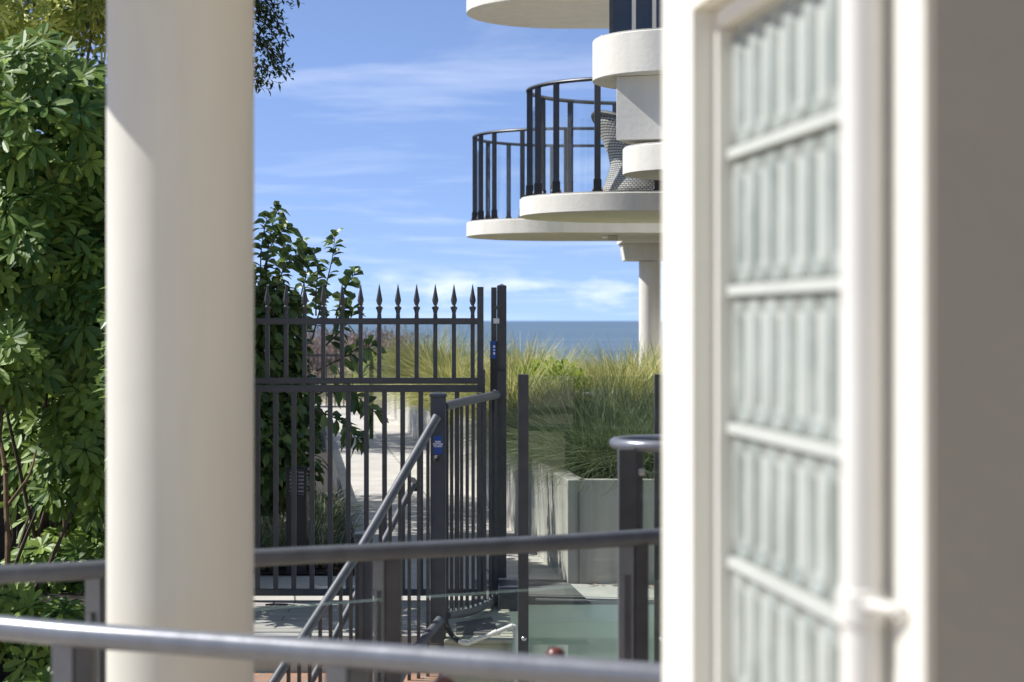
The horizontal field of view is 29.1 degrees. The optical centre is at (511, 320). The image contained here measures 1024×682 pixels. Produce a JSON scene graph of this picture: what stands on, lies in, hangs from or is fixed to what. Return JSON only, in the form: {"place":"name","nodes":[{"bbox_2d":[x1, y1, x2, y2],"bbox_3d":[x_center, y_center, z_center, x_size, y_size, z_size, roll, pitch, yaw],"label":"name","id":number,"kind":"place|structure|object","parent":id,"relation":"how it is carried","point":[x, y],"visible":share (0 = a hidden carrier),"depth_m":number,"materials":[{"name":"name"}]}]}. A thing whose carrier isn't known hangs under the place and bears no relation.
{"place":"outdoors","nodes":[
{"label":"outdoors","id":0,"kind":"place"},
{"bbox_2d":[0,424,354,681],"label":"garden soil","id":1,"kind":"structure","parent":0,"point":[281,569],"depth_m":12.23,"materials":[{"name":"brown soil"}]},
{"bbox_2d":[0,437,66,594],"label":"bare stem shrub","id":2,"kind":"object","parent":1,"relation":"on","point":[7,521],"visible":0.57,"depth_m":11.82,"materials":[{"name":"brown plant"}]},
{"bbox_2d":[0,583,84,681],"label":"umbrella tree","id":3,"kind":"object","parent":1,"relation":"on","point":[35,665],"visible":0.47,"depth_m":10.88,"materials":[{"name":"green plant"}]},
{"bbox_2d":[2,0,85,73],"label":"leaved tree","id":4,"kind":"object","parent":1,"relation":"on","point":[27,1],"visible":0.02,"depth_m":17.12,"materials":[{"name":"green plant"}]},
{"bbox_2d":[0,224,104,562],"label":"timber fence","id":5,"kind":"object","parent":1,"relation":"on","point":[17,529],"depth_m":13.35,"materials":[{"name":"brown wood"}]},
{"bbox_2d":[0,23,105,560],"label":"umbrella tree","id":6,"kind":"object","parent":1,"relation":"on","point":[52,274],"visible":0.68,"depth_m":11.92,"materials":[{"name":"green plant"}]},
{"bbox_2d":[0,309,105,593],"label":"umbrella tree","id":7,"kind":"object","parent":1,"relation":"on","point":[72,439],"visible":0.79,"depth_m":11.83,"materials":[{"name":"green plant"}]},
{"bbox_2d":[0,0,105,132],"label":"variegated shrub","id":8,"kind":"object","parent":1,"relation":"on","point":[57,17],"visible":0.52,"depth_m":14.18,"materials":[{"name":"green plant"}]},
{"bbox_2d":[2,0,105,134],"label":"leaved tree","id":9,"kind":"object","parent":1,"relation":"on","point":[83,55],"visible":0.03,"depth_m":26.03,"materials":[{"name":"green plant"}]},
{"bbox_2d":[71,0,303,95],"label":"leaved tree","id":10,"kind":"object","parent":1,"relation":"on","point":[271,56],"visible":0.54,"depth_m":13.84,"materials":[{"name":"green plant"}]},
{"bbox_2d":[254,518,315,570],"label":"strap leaf plant","id":11,"kind":"object","parent":1,"relation":"on","point":[269,544],"visible":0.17,"depth_m":12.34,"materials":[{"name":"green plant"}]},
{"bbox_2d":[254,511,318,532],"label":"strap leaf plant","id":12,"kind":"object","parent":1,"relation":"on","point":[270,522],"visible":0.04,"depth_m":13.66,"materials":[{"name":"green plant"}]},
{"bbox_2d":[285,467,308,574],"bbox_3d":[-1.320,1.232,12.150,0.140,0.655,0.140,0,0,0],"label":"bollard light","id":13,"kind":"object","parent":1,"relation":"on","point":[302,484],"visible":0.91,"depth_m":12.09,"materials":[{"name":"black metal"}]},
{"bbox_2d":[254,510,343,546],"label":"strap leaf plant","id":14,"kind":"object","parent":1,"relation":"on","point":[268,524],"visible":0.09,"depth_m":13.22,"materials":[{"name":"green plant"}]},
{"bbox_2d":[260,507,363,567],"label":"strap leaf plant","id":15,"kind":"object","parent":1,"relation":"on","point":[318,542],"visible":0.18,"depth_m":12.51,"materials":[{"name":"green plant"}]},
{"bbox_2d":[254,201,388,524],"bbox_3d":[-1.918,0.399,12.893,2.214,2.331,1.230,0,0,21],"label":"glossy shrub","id":16,"kind":"object","parent":1,"relation":"on","point":[299,259],"visible":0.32,"depth_m":12.64,"materials":[{"name":"green plant"}]},
{"bbox_2d":[269,500,378,544],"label":"strap leaf plant","id":17,"kind":"object","parent":1,"relation":"on","point":[340,524],"visible":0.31,"depth_m":13.56,"materials":[{"name":"green plant"}]},
{"bbox_2d":[282,482,380,524],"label":"strap leaf plant","id":18,"kind":"object","parent":1,"relation":"on","point":[323,502],"visible":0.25,"depth_m":14.91,"materials":[{"name":"green plant"}]},
{"bbox_2d":[320,425,354,543],"bbox_3d":[-1.929,1.490,21.050,0.020,0.170,18.008,0,0,-6],"label":"garden edging","id":19,"kind":"object","parent":1,"relation":"on","point":[336,479],"depth_m":17.82,"materials":[{"name":"concrete"}]},
{"bbox_2d":[0,0,661,320],"label":"sky","id":20,"kind":"structure","parent":0,"point":[370,137],"materials":[{"name":"blue"}]},
{"bbox_2d":[254,644,439,681],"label":"brick steps","id":21,"kind":"structure","parent":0,"point":[264,671],"depth_m":9.74,"materials":[{"name":"brick"}]},
{"bbox_2d":[254,633,442,643],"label":"deck kerb","id":22,"kind":"structure","parent":21,"relation":"on","point":[404,637],"depth_m":9.81,"materials":[{"name":"white concrete"}]},
{"bbox_2d":[268,392,446,681],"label":"stair railing","id":23,"kind":"object","parent":21,"relation":"on","point":[432,438],"visible":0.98,"depth_m":9.57,"materials":[{"name":"grey metal"}]},
{"bbox_2d":[354,345,390,438],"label":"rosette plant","id":24,"kind":"object","parent":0,"point":[371,432],"visible":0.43,"depth_m":25.98,"materials":[{"name":"green plant"}]},
{"bbox_2d":[434,676,453,681],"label":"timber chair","id":25,"kind":"object","parent":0,"point":[443,679],"visible":0.94,"depth_m":4.54,"materials":[{"name":"brown wood"}]},
{"bbox_2d":[254,404,653,604],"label":"path","id":26,"kind":"structure","parent":0,"point":[604,594],"depth_m":15.64,"materials":[{"name":"beige concrete"}]},
{"bbox_2d":[282,354,368,407],"bbox_3d":[-3.470,1.060,33.000,2.260,1.000,0.080,0,0,0],"label":"railing","id":27,"kind":"object","parent":26,"relation":"on","point":[334,406],"visible":0.12,"depth_m":32.99,"materials":[{"name":"grey paint"}]},
{"bbox_2d":[365,367,388,407],"bbox_3d":[-2.225,1.280,36.650,0.650,0.760,4.700,0,0,0],"label":"concrete planter","id":28,"kind":"object","parent":26,"relation":"on","point":[380,401],"depth_m":34.30,"materials":[{"name":"beige concrete"}]},
{"bbox_2d":[254,496,653,585],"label":"leaf litter","id":29,"kind":"object","parent":26,"relation":"on","point":[336,544],"visible":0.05,"depth_m":12.33,"materials":[{"name":"brown plant"}]},
{"bbox_2d":[303,350,638,402],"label":"dune grass","id":30,"kind":"structure","parent":26,"relation":"on","point":[375,368],"depth_m":35.82,"materials":[{"name":"green plant"}]},
{"bbox_2d":[387,384,653,583],"bbox_3d":[1.416,1.302,22.909,7.168,0.715,22.422,0,0,0],"label":"concrete planter","id":31,"kind":"object","parent":26,"relation":"on","point":[592,508],"visible":0.09,"depth_m":11.71,"materials":[{"name":"concrete"}]},
{"bbox_2d":[351,348,394,393],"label":"lime shrub","id":32,"kind":"object","parent":31,"relation":"on","point":[375,364],"visible":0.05,"depth_m":31.01,"materials":[{"name":"green plant"}]},
{"bbox_2d":[329,326,469,384],"bbox_3d":[-1.384,0.520,29.119,2.871,1.088,3.207,0,0,0],"label":"tussock plant","id":33,"kind":"object","parent":31,"relation":"on","point":[391,344],"visible":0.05,"depth_m":29.04,"materials":[{"name":"green plant"}]},
{"bbox_2d":[338,324,509,404],"bbox_3d":[-0.905,0.502,24.944,3.043,1.122,3.383,0,0,0],"label":"tussock plant","id":34,"kind":"object","parent":31,"relation":"on","point":[410,351],"visible":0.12,"depth_m":24.64,"materials":[{"name":"green plant"}]},
{"bbox_2d":[341,324,551,423],"bbox_3d":[-0.556,0.544,20.306,2.830,1.038,2.990,0,0,0],"label":"tussock plant","id":35,"kind":"object","parent":31,"relation":"on","point":[440,374],"visible":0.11,"depth_m":20.14,"materials":[{"name":"green plant"}]},
{"bbox_2d":[395,337,621,428],"bbox_3d":[0.018,0.606,17.894,2.432,0.915,2.720,0,0,0],"label":"tussock plant","id":36,"kind":"object","parent":31,"relation":"on","point":[510,377],"visible":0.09,"depth_m":17.75,"materials":[{"name":"green plant"}]},
{"bbox_2d":[448,326,597,378],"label":"tussock plant","id":37,"kind":"object","parent":31,"relation":"on","point":[534,352],"visible":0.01,"depth_m":23.32,"materials":[{"name":"green plant"}]},
{"bbox_2d":[391,361,661,496],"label":"tussock grass","id":38,"kind":"structure","parent":31,"relation":"on","point":[576,440],"depth_m":12.64,"materials":[{"name":"green plant"}]},
{"bbox_2d":[424,332,643,411],"bbox_3d":[0.278,0.585,19.900,2.670,0.958,2.845,0,0,0],"label":"tussock plant","id":39,"kind":"object","parent":31,"relation":"on","point":[524,362],"visible":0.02,"depth_m":19.80,"materials":[{"name":"green plant"}]},
{"bbox_2d":[507,356,593,397],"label":"grass","id":40,"kind":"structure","parent":31,"relation":"on","point":[537,364],"depth_m":18.09,"materials":[{"name":"green plant"}]},
{"bbox_2d":[469,350,639,411],"bbox_3d":[0.496,0.661,18.676,2.204,0.805,2.618,0,0,0],"label":"tussock plant","id":41,"kind":"object","parent":31,"relation":"on","point":[575,377],"visible":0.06,"depth_m":18.32,"materials":[{"name":"green plant"}]},
{"bbox_2d":[545,332,661,414],"bbox_3d":[0.961,0.584,18.494,2.510,0.959,2.752,0,0,21],"label":"tussock plant","id":42,"kind":"object","parent":31,"relation":"on","point":[597,371],"visible":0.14,"depth_m":18.31,"materials":[{"name":"green plant"}]},
{"bbox_2d":[568,334,661,382],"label":"tussock plant","id":43,"kind":"object","parent":31,"relation":"on","point":[645,351],"visible":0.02,"depth_m":20.35,"materials":[{"name":"green plant"}]},
{"bbox_2d":[573,337,661,395],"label":"tussock plant","id":44,"kind":"object","parent":31,"relation":"on","point":[636,363],"visible":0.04,"depth_m":19.01,"materials":[{"name":"green plant"}]},
{"bbox_2d":[475,579,589,602],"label":"path ramp","id":45,"kind":"structure","parent":26,"relation":"on","point":[558,594],"depth_m":11.28,"materials":[{"name":"grey concrete"}]},
{"bbox_2d":[490,284,505,593],"bbox_3d":[-0.077,0.692,11.110,0.091,1.796,0.101,0,0,0],"label":"gate post","id":46,"kind":"object","parent":45,"relation":"on","point":[498,345],"visible":0.81,"depth_m":11.10,"materials":[{"name":"black metal"}]},
{"bbox_2d":[466,0,661,372],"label":"apartment building","id":47,"kind":"structure","parent":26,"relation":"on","point":[627,57],"depth_m":17.83,"materials":[{"name":"white paint"}]},
{"bbox_2d":[591,110,653,190],"bbox_3d":[1.131,-1.476,17.495,0.867,0.739,0.850,0,0,0],"label":"wicker chair","id":48,"kind":"object","parent":47,"relation":"on","point":[616,180],"visible":0.23,"depth_m":17.27,"materials":[{"name":"white wicker"}]},
{"bbox_2d":[609,0,661,32],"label":"window","id":49,"kind":"structure","parent":47,"relation":"in","point":[624,15],"depth_m":17.50,"materials":[{"name":"blue glass"}]},
{"bbox_2d":[302,368,606,403],"bbox_3d":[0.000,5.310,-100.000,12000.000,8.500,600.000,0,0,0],"label":"ground","id":50,"kind":"structure","parent":0,"point":[323,398],"depth_m":41.21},
{"bbox_2d":[264,324,428,384],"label":"dune scrub","id":51,"kind":"object","parent":50,"relation":"on","point":[331,348],"visible":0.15,"depth_m":44.69,"materials":[{"name":"plant"}]},
{"bbox_2d":[254,601,449,675],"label":"deck","id":52,"kind":"structure","parent":50,"relation":"on","point":[284,619],"depth_m":10.37,"materials":[{"name":"grey concrete"}]},
{"bbox_2d":[94,286,105,471],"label":"potted shrub","id":53,"kind":"object","parent":52,"relation":"on","point":[101,320],"visible":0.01,"depth_m":10.38,"materials":[{"name":"green plant"}]},
{"bbox_2d":[265,602,287,605],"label":"fallen twig","id":54,"kind":"object","parent":52,"relation":"on","point":[274,603],"visible":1,"depth_m":10.75,"materials":[{"name":"brown wood"}]},
{"bbox_2d":[254,284,484,595],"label":"spear top gate","id":55,"kind":"structure","parent":52,"relation":"on","point":[360,321],"depth_m":10.99,"materials":[{"name":"black metal"}]},
{"bbox_2d":[444,603,517,681],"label":"utility plinth","id":56,"kind":"structure","parent":50,"relation":"on","point":[490,628],"depth_m":9.77,"materials":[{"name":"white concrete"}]},
{"bbox_2d":[446,391,506,618],"bbox_3d":[-0.175,0.974,10.546,0.084,1.163,1.529,0,0,11],"label":"curved balustrade","id":57,"kind":"object","parent":56,"relation":"on","point":[473,608],"visible":0.95,"depth_m":10.36,"materials":[{"name":"grey metal"}]},
{"bbox_2d":[498,578,517,610],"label":"gate plinth","id":58,"kind":"structure","parent":56,"relation":"on","point":[508,600],"depth_m":10.72,"materials":[{"name":"grey concrete"}]},
{"bbox_2d":[507,605,653,681],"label":"pool basin","id":59,"kind":"object","parent":50,"relation":"in","point":[587,631],"depth_m":10.98,"materials":[{"name":"green liquid"}]},
{"bbox_2d":[518,374,661,681],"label":"glass pool fence","id":60,"kind":"object","parent":59,"relation":"on","point":[523,506],"visible":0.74,"depth_m":8.87,"materials":[{"name":"grey paint"}]},
{"bbox_2d":[295,321,661,367],"bbox_3d":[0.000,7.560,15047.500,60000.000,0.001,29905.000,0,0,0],"label":"sea","id":61,"kind":"structure","parent":0,"point":[574,332],"depth_m":1063.43,"materials":[{"name":"liquid"}]},
{"bbox_2d":[546,647,564,655],"bbox_3d":[0.287,1.238,4.803,0.406,0.824,0.446,0,0,0],"label":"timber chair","id":62,"kind":"object","parent":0,"point":[557,651],"visible":0.38,"depth_m":4.99,"materials":[{"name":"brown wood"}]},
{"bbox_2d":[486,352,658,426],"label":"planter grass","id":63,"kind":"structure","parent":0,"point":[609,392],"depth_m":17.74,"materials":[{"name":"green plant"}]},
{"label":"terrace floor","id":64,"kind":"structure","parent":0,"visible":0},
{"bbox_2d":[106,0,253,681],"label":"round column","id":65,"kind":"structure","parent":64,"relation":"on","point":[179,314],"depth_m":4.47,"materials":[{"name":"white paint"}]},
{"bbox_2d":[0,528,661,681],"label":"terrace railing","id":66,"kind":"object","parent":64,"relation":"on","point":[633,592],"visible":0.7,"depth_m":5.57,"materials":[{"name":"grey metal"}]},
{"bbox_2d":[0,615,661,681],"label":"terrace railing","id":67,"kind":"object","parent":64,"relation":"on","point":[76,646],"visible":0.94,"depth_m":3.86,"materials":[{"name":"grey metal"}]},
{"bbox_2d":[609,434,661,530],"bbox_3d":[0.964,1.022,6.660,1.274,1.256,0.457,0,0,0],"label":"rounded railing","id":68,"kind":"object","parent":64,"relation":"on","point":[631,449],"visible":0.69,"depth_m":6.49,"materials":[{"name":"grey metal"}]},
{"bbox_2d":[662,0,1023,681],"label":"apartment wall","id":69,"kind":"structure","parent":64,"relation":"on","point":[842,340],"depth_m":2.00,"materials":[{"name":"paint"}]},
{"bbox_2d":[715,0,840,681],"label":"window","id":70,"kind":"structure","parent":69,"relation":"in","point":[778,62],"depth_m":2.67,"materials":[{"name":"glass"}]}
]}

